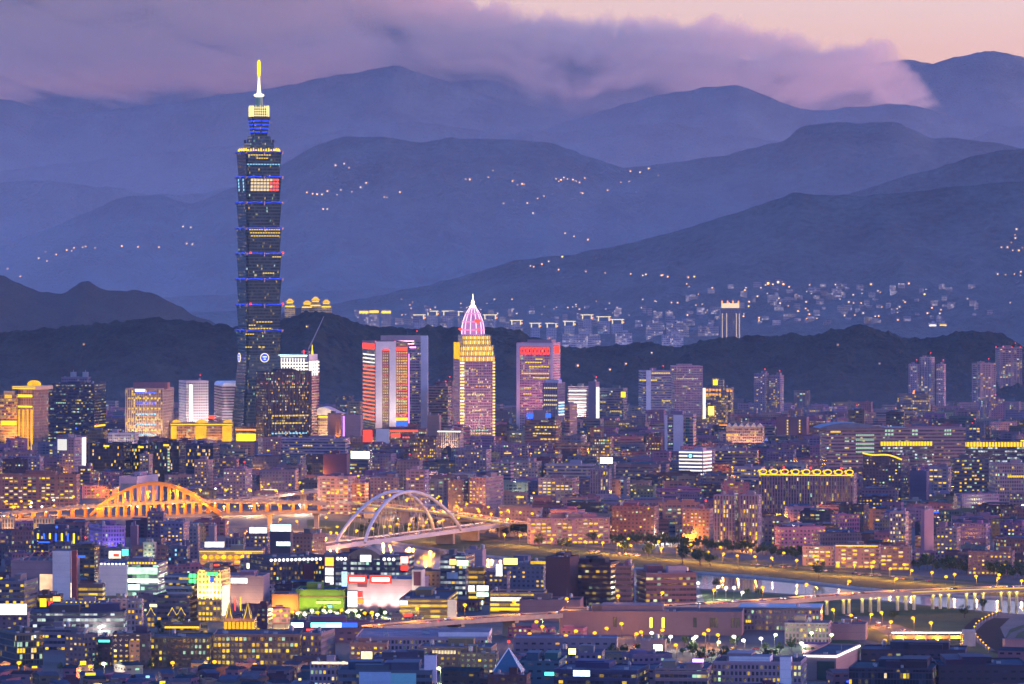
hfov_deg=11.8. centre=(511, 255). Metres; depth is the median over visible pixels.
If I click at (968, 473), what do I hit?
building
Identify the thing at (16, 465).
apartment block
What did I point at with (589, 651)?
building
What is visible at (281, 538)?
building
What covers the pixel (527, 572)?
building
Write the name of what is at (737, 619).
window
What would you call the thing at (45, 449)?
distant rooftops
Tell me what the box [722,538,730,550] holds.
tree
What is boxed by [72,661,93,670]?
shed
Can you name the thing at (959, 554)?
apartment block
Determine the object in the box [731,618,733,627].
window
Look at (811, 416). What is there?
apartment block
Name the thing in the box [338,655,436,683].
building
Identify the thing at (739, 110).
mountain range
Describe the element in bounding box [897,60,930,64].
mountain range
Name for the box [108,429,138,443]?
building
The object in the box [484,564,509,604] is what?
building
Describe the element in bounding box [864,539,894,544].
apartment block
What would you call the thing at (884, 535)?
apartment block
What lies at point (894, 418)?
apartment block
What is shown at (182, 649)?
building
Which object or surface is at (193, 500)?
road bridge
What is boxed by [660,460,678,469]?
apartment block
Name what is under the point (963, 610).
tree
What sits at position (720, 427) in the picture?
apartment block
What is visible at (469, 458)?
building
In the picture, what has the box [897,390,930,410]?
building
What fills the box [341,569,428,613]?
building
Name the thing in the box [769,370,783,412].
building
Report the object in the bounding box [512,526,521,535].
tree
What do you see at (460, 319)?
apartment tower
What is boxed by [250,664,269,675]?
shed
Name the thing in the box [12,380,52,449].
building
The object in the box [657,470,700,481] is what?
apartment block
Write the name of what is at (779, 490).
building
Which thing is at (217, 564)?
apartment block
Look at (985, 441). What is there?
apartment block
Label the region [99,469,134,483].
apartment block
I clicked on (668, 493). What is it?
apartment block
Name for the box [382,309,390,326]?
apartment tower
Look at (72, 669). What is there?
shed
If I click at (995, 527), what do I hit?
apartment block
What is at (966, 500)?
apartment block
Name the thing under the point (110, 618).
building
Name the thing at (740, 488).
apartment block
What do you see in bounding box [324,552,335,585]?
building
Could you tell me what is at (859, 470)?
apartment block
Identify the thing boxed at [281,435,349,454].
building
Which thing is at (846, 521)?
apartment block
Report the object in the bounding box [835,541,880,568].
building
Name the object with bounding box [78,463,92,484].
building
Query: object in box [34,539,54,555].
apartment block
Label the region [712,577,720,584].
tree
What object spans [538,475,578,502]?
building
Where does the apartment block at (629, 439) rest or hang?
on the ground at (52, 659)
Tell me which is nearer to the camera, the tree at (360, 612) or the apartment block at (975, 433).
the tree at (360, 612)
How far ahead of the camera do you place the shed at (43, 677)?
2859.83 m
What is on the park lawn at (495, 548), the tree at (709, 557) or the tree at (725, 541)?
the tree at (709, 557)
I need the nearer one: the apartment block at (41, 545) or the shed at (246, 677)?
the shed at (246, 677)
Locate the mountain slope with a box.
[189,181,1023,346]
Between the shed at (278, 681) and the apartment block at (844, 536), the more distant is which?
the apartment block at (844, 536)
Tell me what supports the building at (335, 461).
on the ground at (52, 659)
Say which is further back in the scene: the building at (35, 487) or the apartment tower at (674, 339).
the apartment tower at (674, 339)
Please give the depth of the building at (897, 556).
3944.40 m
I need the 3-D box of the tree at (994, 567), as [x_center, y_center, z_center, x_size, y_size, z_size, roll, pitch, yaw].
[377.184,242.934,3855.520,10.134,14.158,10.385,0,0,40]
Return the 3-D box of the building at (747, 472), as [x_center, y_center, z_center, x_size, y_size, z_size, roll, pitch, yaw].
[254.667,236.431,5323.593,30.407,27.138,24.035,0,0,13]
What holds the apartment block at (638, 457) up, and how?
on the ground at (52, 659)
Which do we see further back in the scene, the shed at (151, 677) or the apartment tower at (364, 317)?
the apartment tower at (364, 317)
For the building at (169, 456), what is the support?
on the ground at (52, 659)
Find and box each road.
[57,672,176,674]
[401,527,1023,584]
[836,616,930,639]
[851,640,990,654]
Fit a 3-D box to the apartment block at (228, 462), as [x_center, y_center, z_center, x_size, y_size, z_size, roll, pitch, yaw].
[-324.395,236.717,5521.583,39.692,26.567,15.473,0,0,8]
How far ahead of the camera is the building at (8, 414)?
6315.58 m
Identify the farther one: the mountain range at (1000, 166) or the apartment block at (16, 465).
the mountain range at (1000, 166)
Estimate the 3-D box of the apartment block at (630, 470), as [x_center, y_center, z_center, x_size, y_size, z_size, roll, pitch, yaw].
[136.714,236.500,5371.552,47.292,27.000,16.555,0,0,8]
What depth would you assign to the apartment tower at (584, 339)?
9289.00 m
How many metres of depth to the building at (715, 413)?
7129.03 m
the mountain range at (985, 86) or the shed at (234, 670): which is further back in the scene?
the mountain range at (985, 86)
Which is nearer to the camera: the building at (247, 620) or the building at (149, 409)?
the building at (247, 620)
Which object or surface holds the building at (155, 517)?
on the ground at (52, 659)
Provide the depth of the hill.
8282.88 m
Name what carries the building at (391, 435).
on the ground at (52, 659)
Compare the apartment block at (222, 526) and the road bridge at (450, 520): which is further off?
the road bridge at (450, 520)
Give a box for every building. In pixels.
[0,391,17,443]
[0,470,79,508]
[0,573,37,610]
[0,603,29,627]
[0,625,42,665]
[2,513,14,528]
[11,550,79,600]
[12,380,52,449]
[28,454,43,469]
[30,602,126,635]
[33,514,54,528]
[34,524,81,543]
[38,589,62,607]
[41,621,79,650]
[48,380,105,441]
[57,434,86,473]
[61,370,90,381]
[62,595,108,607]
[65,627,97,664]
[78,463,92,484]
[78,579,104,599]
[88,520,124,546]
[89,439,131,470]
[98,632,112,665]
[99,556,167,599]
[104,544,128,559]
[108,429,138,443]
[109,593,128,609]
[112,623,151,668]
[119,471,157,501]
[125,382,173,438]
[127,594,143,630]
[130,521,138,544]
[132,440,153,473]
[139,451,152,473]
[143,538,156,558]
[146,607,154,626]
[147,508,165,536]
[151,628,212,666]
[153,439,185,481]
[157,573,197,620]
[160,518,189,541]
[164,622,200,631]
[168,541,189,564]
[168,607,176,620]
[170,418,233,442]
[177,608,185,618]
[179,375,208,421]
[186,440,219,474]
[189,522,199,550]
[194,456,212,488]
[198,562,236,621]
[199,544,264,564]
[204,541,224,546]
[208,522,216,540]
[209,415,213,421]
[212,625,302,665]
[214,381,235,421]
[223,461,251,503]
[223,597,256,628]
[225,533,244,546]
[230,570,269,614]
[234,423,255,441]
[240,555,249,570]
[246,527,269,553]
[250,551,323,590]
[256,368,311,440]
[270,524,292,553]
[272,583,298,615]
[280,344,318,435]
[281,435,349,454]
[291,614,390,641]
[293,528,325,554]
[296,582,346,613]
[302,627,334,654]
[310,655,347,683]
[317,406,345,435]
[317,473,356,514]
[323,450,349,474]
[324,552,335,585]
[328,411,342,437]
[335,547,413,584]
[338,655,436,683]
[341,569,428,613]
[342,412,362,435]
[350,446,371,475]
[350,637,388,658]
[352,478,368,516]
[355,627,491,649]
[362,340,407,427]
[362,427,426,445]
[370,470,403,498]
[372,649,436,662]
[381,330,427,427]
[399,586,457,619]
[406,466,428,507]
[410,433,440,460]
[417,637,496,671]
[427,412,440,435]
[428,381,451,429]
[435,376,452,426]
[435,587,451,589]
[437,428,463,447]
[440,549,474,595]
[448,476,467,510]
[453,298,494,435]
[455,445,491,472]
[460,644,498,673]
[465,544,485,566]
[468,563,488,604]
[469,472,503,515]
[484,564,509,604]
[488,667,530,683]
[490,587,546,614]
[491,458,513,481]
[492,640,524,674]
[503,555,545,588]
[510,458,541,477]
[514,634,617,652]
[516,337,559,429]
[518,650,565,683]
[519,593,583,621]
[525,410,560,442]
[527,512,609,543]
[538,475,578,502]
[543,379,564,421]
[544,460,595,477]
[545,551,578,595]
[554,658,649,683]
[559,643,604,662]
[560,602,743,635]
[565,402,576,435]
[568,384,587,416]
[578,555,619,606]
[588,376,598,417]
[590,433,613,462]
[590,465,611,494]
[598,457,615,477]
[599,385,627,421]
[611,502,658,543]
[615,559,633,602]
[636,564,696,603]
[639,368,670,413]
[640,633,666,651]
[646,433,662,450]
[655,658,712,683]
[665,411,695,450]
[670,363,702,416]
[678,447,711,475]
[682,500,712,544]
[702,388,727,424]
[704,379,733,412]
[713,490,738,548]
[713,650,806,683]
[715,447,758,463]
[726,423,763,442]
[733,464,764,481]
[738,603,822,630]
[739,488,761,548]
[754,371,768,412]
[758,467,856,514]
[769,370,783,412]
[776,414,808,434]
[785,615,830,643]
[802,541,834,565]
[803,643,859,680]
[814,422,965,468]
[831,618,867,639]
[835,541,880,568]
[849,655,939,683]
[861,640,967,660]
[862,451,909,500]
[880,541,911,570]
[881,441,933,465]
[889,508,908,544]
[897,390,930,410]
[908,359,919,392]
[909,467,928,499]
[920,352,934,405]
[921,505,933,550]
[929,464,950,495]
[932,653,1023,683]
[936,359,945,405]
[936,522,960,559]
[950,455,988,493]
[965,441,1023,461]
[968,546,1014,574]
[972,358,995,401]
[989,459,1023,504]
[995,345,1021,388]
[1002,638,1023,646]
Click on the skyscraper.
(258, 255)
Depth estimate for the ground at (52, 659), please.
3968.02 m
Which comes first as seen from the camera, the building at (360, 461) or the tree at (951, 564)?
the tree at (951, 564)
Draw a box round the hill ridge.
[0,275,300,331]
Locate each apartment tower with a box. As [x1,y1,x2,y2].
[359,309,368,324]
[369,308,378,326]
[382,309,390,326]
[413,314,425,328]
[427,311,438,326]
[442,311,452,327]
[458,311,463,326]
[483,314,496,327]
[510,320,522,329]
[529,323,540,337]
[545,323,557,339]
[562,332,600,347]
[563,321,575,333]
[581,314,592,333]
[596,316,610,333]
[611,319,623,333]
[615,330,631,344]
[646,319,662,339]
[662,332,682,346]
[666,321,676,333]
[677,319,688,336]
[698,324,718,336]
[720,301,739,337]
[928,321,936,326]
[938,321,946,325]
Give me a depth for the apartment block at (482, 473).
5322.54 m
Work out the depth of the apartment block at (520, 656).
2946.65 m
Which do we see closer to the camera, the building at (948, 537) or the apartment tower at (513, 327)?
the building at (948, 537)
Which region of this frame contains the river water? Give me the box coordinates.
[226,527,1023,613]
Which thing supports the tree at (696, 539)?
on the ground at (52, 659)
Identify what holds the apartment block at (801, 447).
on the ground at (52, 659)
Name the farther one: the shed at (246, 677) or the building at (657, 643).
the building at (657, 643)
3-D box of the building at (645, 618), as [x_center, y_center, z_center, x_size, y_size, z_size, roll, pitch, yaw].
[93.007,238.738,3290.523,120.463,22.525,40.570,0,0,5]
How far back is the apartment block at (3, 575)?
3728.78 m
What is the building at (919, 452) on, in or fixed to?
on the ground at (52, 659)
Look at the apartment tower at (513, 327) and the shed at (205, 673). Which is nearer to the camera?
the shed at (205, 673)
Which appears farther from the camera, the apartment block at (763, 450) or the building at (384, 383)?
the building at (384, 383)
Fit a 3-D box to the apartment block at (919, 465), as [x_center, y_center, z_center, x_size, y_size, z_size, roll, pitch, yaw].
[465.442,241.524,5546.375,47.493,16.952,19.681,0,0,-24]
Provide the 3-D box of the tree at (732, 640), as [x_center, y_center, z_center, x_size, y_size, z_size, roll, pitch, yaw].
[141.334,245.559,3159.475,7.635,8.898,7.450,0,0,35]
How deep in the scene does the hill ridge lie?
9431.21 m
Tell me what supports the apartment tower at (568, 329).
on the ground at (52, 659)
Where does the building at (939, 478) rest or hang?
on the ground at (52, 659)
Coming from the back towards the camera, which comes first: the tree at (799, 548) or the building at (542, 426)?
the building at (542, 426)
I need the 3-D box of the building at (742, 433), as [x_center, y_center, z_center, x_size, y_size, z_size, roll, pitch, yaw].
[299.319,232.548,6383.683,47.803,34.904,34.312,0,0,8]
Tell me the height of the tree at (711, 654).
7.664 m
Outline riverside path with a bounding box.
[455,533,1006,585]
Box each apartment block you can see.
[0,572,10,578]
[3,456,27,472]
[5,566,10,571]
[6,526,33,555]
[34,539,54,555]
[44,457,56,466]
[48,541,74,555]
[58,519,88,540]
[71,537,99,582]
[80,577,95,582]
[86,425,107,442]
[87,443,88,462]
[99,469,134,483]
[99,545,128,561]
[106,416,124,420]
[106,419,124,423]
[112,477,118,498]
[126,517,146,537]
[130,542,169,559]
[134,593,156,612]
[160,618,207,631]
[165,472,191,494]
[168,562,204,573]
[171,487,216,506]
[178,438,191,443]
[189,475,222,486]
[190,479,222,496]
[190,522,205,541]
[191,435,215,442]
[194,517,228,535]
[204,561,228,567]
[204,562,239,571]
[220,457,238,474]
[241,601,271,628]
[246,454,280,468]
[258,435,283,454]
[259,467,298,491]
[270,583,274,603]
[276,463,306,479]
[276,579,329,590]
[297,671,309,680]
[298,478,316,489]
[306,454,322,464]
[350,474,365,481]
[364,472,396,481]
[368,441,402,452]
[369,482,370,499]
[372,451,396,470]
[373,497,407,514]
[378,452,406,469]
[381,613,423,627]
[392,468,437,474]
[397,454,422,498]
[408,423,418,427]
[423,459,454,474]
[429,473,467,498]
[429,477,443,502]
[446,422,469,445]
[451,446,487,460]
[453,504,484,510]
[458,506,494,524]
[472,471,491,475]
[491,450,499,459]
[496,441,520,459]
[500,505,542,518]
[501,457,525,461]
[503,480,527,491]
[503,490,528,504]
[515,480,537,497]
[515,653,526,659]
[525,456,561,463]
[530,500,563,509]
[543,507,566,516]
[550,506,584,512]
[555,440,589,455]
[561,422,581,432]
[562,494,587,506]
[567,500,602,512]
[579,476,620,498]
[613,434,642,444]
[616,462,660,485]
[622,648,671,664]
[624,455,650,458]
[627,497,668,503]
[628,457,668,462]
[632,461,669,471]
[656,432,664,449]
[656,486,700,499]
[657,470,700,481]
[658,499,699,519]
[659,516,668,538]
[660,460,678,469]
[675,516,681,539]
[689,480,720,486]
[694,482,720,497]
[698,473,728,481]
[700,441,732,447]
[700,498,712,501]
[704,499,712,507]
[708,446,737,449]
[712,423,744,434]
[721,476,748,495]
[744,446,776,462]
[744,481,757,490]
[744,680,780,683]
[753,441,778,447]
[762,510,776,516]
[762,515,789,541]
[772,466,797,471]
[774,523,825,551]
[776,440,808,456]
[784,503,813,521]
[786,461,817,468]
[793,415,821,418]
[800,508,833,523]
[803,435,819,444]
[810,443,819,456]
[813,467,847,471]
[813,529,861,544]
[815,522,838,531]
[816,411,844,421]
[816,501,844,513]
[830,513,859,531]
[839,501,868,530]
[844,411,875,422]
[847,467,862,474]
[848,405,864,423]
[857,474,862,480]
[857,479,862,488]
[857,488,869,496]
[857,494,892,507]
[861,487,897,500]
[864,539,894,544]
[869,506,892,528]
[874,529,888,541]
[880,518,911,543]
[884,509,909,518]
[886,407,904,425]
[901,424,927,426]
[906,500,952,516]
[910,464,927,469]
[912,548,937,562]
[915,519,920,535]
[920,465,939,469]
[920,517,946,534]
[929,494,956,508]
[938,508,975,521]
[945,548,970,567]
[951,512,999,534]
[952,516,987,525]
[954,490,998,508]
[954,520,989,544]
[965,419,984,441]
[969,440,994,442]
[971,502,1018,517]
[987,394,1004,419]
[990,419,1016,430]
[992,516,1023,538]
[994,536,1023,554]
[999,519,1023,535]
[1001,507,1023,517]
[1012,434,1023,440]
[1013,417,1023,425]
[1015,553,1023,569]
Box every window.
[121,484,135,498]
[613,617,616,626]
[649,617,652,627]
[661,617,664,627]
[693,617,696,626]
[710,618,713,627]
[714,618,717,627]
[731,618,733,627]
[736,618,739,627]
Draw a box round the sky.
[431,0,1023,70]
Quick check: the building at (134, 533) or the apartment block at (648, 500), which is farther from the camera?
the apartment block at (648, 500)
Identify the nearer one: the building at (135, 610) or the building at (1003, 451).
the building at (135, 610)
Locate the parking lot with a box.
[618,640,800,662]
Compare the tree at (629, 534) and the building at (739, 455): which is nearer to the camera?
the tree at (629, 534)
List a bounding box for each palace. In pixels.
[285,299,294,317]
[301,301,312,312]
[310,297,320,311]
[321,300,331,312]
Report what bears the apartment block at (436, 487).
on the ground at (52, 659)
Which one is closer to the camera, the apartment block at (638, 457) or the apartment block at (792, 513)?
the apartment block at (792, 513)
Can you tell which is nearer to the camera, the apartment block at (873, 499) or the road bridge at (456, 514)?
the road bridge at (456, 514)
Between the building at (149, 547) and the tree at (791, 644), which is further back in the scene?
the building at (149, 547)
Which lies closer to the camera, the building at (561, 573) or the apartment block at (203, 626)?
the apartment block at (203, 626)
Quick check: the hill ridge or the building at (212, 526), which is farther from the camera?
the hill ridge
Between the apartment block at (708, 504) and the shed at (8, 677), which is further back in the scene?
the apartment block at (708, 504)
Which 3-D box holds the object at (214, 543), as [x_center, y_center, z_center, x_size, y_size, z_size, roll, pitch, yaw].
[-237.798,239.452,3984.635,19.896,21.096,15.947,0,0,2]
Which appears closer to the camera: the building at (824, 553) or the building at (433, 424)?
the building at (824, 553)
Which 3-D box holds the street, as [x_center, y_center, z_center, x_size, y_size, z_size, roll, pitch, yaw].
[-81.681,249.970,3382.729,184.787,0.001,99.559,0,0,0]
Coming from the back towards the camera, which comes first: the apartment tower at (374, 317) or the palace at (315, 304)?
the apartment tower at (374, 317)
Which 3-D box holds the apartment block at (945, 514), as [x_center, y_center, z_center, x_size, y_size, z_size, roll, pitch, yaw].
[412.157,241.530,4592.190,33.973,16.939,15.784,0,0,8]
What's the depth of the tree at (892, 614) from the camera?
3399.03 m
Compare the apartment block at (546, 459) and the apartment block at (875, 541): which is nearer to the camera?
the apartment block at (875, 541)
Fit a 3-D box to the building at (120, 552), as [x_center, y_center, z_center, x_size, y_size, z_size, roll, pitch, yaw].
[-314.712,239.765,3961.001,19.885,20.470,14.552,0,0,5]
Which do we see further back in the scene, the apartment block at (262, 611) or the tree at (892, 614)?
the tree at (892, 614)
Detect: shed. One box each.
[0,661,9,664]
[0,665,17,674]
[0,669,9,675]
[0,675,20,680]
[0,680,23,683]
[10,670,34,683]
[24,664,41,671]
[32,671,58,683]
[49,680,70,683]
[63,665,81,678]
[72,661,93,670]
[79,671,103,683]
[83,675,105,683]
[111,674,133,683]
[114,661,142,674]
[125,678,150,683]
[134,674,154,680]
[148,680,167,683]
[158,670,173,681]
[168,678,190,683]
[174,674,198,683]
[191,660,207,667]
[196,663,229,676]
[197,669,218,683]
[215,678,241,683]
[218,675,239,678]
[225,666,247,675]
[238,674,268,683]
[241,670,266,675]
[241,681,264,683]
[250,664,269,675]
[267,679,290,683]
[268,666,294,682]
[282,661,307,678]
[291,680,313,683]
[292,655,338,664]
[300,665,309,670]
[441,667,483,683]
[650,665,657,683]
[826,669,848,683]
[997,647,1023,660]
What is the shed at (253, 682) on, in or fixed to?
on the ground at (52, 659)
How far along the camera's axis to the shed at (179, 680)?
2814.59 m
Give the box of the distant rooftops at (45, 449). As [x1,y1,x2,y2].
[0,390,1023,622]
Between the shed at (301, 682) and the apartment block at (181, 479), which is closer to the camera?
the shed at (301, 682)
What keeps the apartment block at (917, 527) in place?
on the ground at (52, 659)
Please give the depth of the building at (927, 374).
7796.80 m
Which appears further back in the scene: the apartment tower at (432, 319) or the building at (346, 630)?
the apartment tower at (432, 319)
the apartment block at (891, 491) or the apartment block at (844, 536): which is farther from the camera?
the apartment block at (891, 491)
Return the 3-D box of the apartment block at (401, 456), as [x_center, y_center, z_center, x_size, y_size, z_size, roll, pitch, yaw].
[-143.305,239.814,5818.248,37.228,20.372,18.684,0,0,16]
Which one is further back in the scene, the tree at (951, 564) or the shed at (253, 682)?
the tree at (951, 564)
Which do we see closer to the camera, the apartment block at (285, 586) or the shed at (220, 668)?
the shed at (220, 668)
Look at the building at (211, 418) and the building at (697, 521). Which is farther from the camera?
the building at (211, 418)
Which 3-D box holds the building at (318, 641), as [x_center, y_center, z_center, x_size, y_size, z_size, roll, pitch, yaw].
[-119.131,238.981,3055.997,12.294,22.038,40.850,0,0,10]
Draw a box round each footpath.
[973,613,1002,650]
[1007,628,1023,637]
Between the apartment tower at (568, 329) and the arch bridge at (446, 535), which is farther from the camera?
the apartment tower at (568, 329)
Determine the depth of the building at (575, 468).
5399.12 m
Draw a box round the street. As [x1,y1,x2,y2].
[290,618,502,626]
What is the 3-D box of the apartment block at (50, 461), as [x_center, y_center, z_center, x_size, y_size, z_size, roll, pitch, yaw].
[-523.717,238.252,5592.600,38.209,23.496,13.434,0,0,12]
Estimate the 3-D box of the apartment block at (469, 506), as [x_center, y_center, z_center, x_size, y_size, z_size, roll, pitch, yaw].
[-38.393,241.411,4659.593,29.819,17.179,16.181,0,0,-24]
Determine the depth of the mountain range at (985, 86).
25792.09 m
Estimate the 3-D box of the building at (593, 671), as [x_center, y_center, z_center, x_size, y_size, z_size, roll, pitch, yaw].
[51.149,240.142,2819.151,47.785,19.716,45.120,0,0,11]
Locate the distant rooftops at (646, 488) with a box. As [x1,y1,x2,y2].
[0,398,1023,683]
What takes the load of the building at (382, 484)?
on the ground at (52, 659)
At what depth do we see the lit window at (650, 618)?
3270.61 m
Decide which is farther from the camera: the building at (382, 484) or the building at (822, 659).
the building at (382, 484)
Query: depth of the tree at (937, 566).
3926.59 m
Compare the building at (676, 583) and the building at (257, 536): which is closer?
the building at (676, 583)
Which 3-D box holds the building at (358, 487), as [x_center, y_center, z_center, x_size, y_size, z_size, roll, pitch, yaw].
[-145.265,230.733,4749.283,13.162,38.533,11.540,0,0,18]
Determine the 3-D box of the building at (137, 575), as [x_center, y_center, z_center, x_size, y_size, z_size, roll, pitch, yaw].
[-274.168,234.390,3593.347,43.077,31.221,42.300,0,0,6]
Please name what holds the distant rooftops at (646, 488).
on the ground at (52, 659)
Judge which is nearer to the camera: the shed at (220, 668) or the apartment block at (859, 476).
the shed at (220, 668)
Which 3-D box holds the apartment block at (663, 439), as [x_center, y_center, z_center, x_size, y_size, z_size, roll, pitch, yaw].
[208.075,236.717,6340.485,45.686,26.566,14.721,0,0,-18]
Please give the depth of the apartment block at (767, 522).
4333.26 m
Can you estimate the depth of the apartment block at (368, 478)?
5262.58 m
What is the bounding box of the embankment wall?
[326,533,1023,599]
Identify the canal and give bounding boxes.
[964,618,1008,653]
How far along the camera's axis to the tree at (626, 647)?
3108.97 m
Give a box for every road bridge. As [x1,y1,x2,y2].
[0,481,327,528]
[238,489,316,515]
[337,500,526,536]
[361,585,1023,636]
[434,517,488,530]
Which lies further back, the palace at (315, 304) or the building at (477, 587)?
the palace at (315, 304)
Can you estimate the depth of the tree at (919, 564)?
3945.36 m
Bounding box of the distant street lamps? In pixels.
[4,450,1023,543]
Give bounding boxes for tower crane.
[301,317,323,370]
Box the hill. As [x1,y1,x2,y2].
[0,311,1023,414]
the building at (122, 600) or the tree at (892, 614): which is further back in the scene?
the tree at (892, 614)
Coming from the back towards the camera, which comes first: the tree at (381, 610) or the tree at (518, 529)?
the tree at (518, 529)
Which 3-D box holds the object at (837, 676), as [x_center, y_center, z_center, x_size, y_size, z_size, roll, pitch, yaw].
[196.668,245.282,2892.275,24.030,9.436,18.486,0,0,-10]
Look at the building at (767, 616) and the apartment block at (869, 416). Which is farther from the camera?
the apartment block at (869, 416)
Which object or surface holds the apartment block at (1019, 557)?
on the ground at (52, 659)
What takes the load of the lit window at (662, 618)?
in the building at (645, 618)
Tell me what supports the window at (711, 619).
in the building at (645, 618)
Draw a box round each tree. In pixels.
[93,661,99,670]
[147,658,155,671]
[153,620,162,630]
[357,609,366,618]
[378,607,385,618]
[393,516,400,526]
[402,523,410,531]
[502,527,508,536]
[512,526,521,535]
[533,532,544,542]
[557,537,565,550]
[561,537,571,546]
[588,532,596,539]
[613,533,622,545]
[619,540,629,552]
[620,643,628,650]
[626,532,635,543]
[631,534,639,544]
[635,531,644,544]
[640,532,651,541]
[642,541,654,557]
[651,536,659,543]
[655,531,666,546]
[667,536,677,546]
[674,535,682,546]
[675,542,692,563]
[680,535,689,544]
[681,636,688,645]
[686,540,693,547]
[687,644,697,652]
[691,547,707,564]
[693,537,700,548]
[695,651,705,658]
[698,535,707,544]
[704,541,711,550]
[705,552,717,565]
[706,538,714,550]
[708,649,715,660]
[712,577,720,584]
[716,542,725,551]
[718,645,729,655]
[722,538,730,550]
[726,541,736,553]
[729,636,740,643]
[740,537,752,553]
[744,588,751,596]
[748,539,757,553]
[754,588,763,597]
[759,542,771,550]
[762,647,771,653]
[768,545,777,556]
[775,641,783,652]
[776,548,783,555]
[786,637,796,651]
[787,545,796,558]
[791,550,800,558]
[795,544,801,557]
[812,560,825,578]
[888,610,898,620]
[911,559,917,569]
[916,561,923,569]
[918,552,928,567]
[920,554,932,569]
[926,554,939,570]
[934,564,941,571]
[938,557,948,570]
[942,564,949,570]
[946,555,955,570]
[948,558,956,567]
[953,559,964,574]
[958,604,969,617]
[962,564,967,573]
[978,598,986,610]
[984,560,994,571]
[991,560,1002,577]
[997,567,1005,578]
[1001,560,1011,576]
[1007,568,1016,578]
[1012,561,1023,577]
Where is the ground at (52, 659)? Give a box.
[0,417,1023,683]
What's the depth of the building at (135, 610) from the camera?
3211.18 m
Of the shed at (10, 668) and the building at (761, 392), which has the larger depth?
the building at (761, 392)
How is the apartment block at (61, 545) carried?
on the ground at (52, 659)
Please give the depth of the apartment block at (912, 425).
6557.60 m
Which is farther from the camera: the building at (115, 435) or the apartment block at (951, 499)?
the building at (115, 435)
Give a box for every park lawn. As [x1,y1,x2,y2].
[307,519,1023,597]
[700,590,997,657]
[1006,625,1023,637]
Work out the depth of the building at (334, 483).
4798.97 m
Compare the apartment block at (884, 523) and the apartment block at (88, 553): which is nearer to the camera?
the apartment block at (88, 553)
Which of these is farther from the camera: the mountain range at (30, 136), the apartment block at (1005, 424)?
the mountain range at (30, 136)
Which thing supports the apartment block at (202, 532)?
on the ground at (52, 659)
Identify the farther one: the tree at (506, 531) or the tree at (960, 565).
the tree at (506, 531)
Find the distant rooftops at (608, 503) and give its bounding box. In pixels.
[55,401,1020,655]
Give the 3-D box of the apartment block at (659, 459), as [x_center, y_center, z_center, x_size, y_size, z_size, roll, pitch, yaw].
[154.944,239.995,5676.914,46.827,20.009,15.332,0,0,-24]
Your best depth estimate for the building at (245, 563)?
3885.66 m
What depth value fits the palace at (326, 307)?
9043.00 m
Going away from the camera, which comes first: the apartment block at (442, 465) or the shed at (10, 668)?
the shed at (10, 668)
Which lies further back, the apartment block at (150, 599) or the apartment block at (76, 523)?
the apartment block at (76, 523)
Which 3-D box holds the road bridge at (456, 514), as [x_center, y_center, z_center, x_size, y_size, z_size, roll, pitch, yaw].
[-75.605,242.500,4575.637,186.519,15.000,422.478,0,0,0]
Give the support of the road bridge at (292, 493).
on the ground at (52, 659)
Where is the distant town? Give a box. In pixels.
[354,282,992,333]
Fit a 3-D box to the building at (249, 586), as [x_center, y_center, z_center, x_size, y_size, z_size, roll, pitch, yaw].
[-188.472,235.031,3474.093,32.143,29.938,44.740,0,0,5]
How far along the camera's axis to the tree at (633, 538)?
4287.86 m
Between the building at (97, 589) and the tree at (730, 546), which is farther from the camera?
the tree at (730, 546)
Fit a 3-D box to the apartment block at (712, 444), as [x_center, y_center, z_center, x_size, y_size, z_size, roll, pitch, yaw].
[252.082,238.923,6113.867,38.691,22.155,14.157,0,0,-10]
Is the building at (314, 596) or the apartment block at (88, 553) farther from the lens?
the apartment block at (88, 553)
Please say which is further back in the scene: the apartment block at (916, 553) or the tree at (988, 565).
the apartment block at (916, 553)
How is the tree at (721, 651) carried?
on the ground at (52, 659)
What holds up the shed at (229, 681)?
on the ground at (52, 659)
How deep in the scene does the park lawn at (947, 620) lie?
3449.19 m
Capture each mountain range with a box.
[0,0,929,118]
[0,65,572,170]
[0,122,1019,297]
[0,122,1023,194]
[0,180,234,245]
[163,148,1023,311]
[543,85,1008,140]
[844,51,1023,126]
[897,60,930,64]
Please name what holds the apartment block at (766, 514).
on the ground at (52, 659)
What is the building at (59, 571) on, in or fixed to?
on the ground at (52, 659)
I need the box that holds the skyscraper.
[232,60,283,440]
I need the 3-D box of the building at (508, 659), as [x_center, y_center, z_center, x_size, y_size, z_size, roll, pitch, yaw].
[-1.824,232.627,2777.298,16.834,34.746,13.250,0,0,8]
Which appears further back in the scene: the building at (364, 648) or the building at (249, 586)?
the building at (249, 586)
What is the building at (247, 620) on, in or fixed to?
on the ground at (52, 659)
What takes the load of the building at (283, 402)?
on the ground at (52, 659)
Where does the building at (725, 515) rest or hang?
on the ground at (52, 659)
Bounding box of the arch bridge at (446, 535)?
[326,490,507,551]
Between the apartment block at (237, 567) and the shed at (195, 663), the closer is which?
the shed at (195, 663)
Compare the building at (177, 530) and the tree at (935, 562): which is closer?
the tree at (935, 562)
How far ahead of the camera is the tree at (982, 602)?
3496.15 m

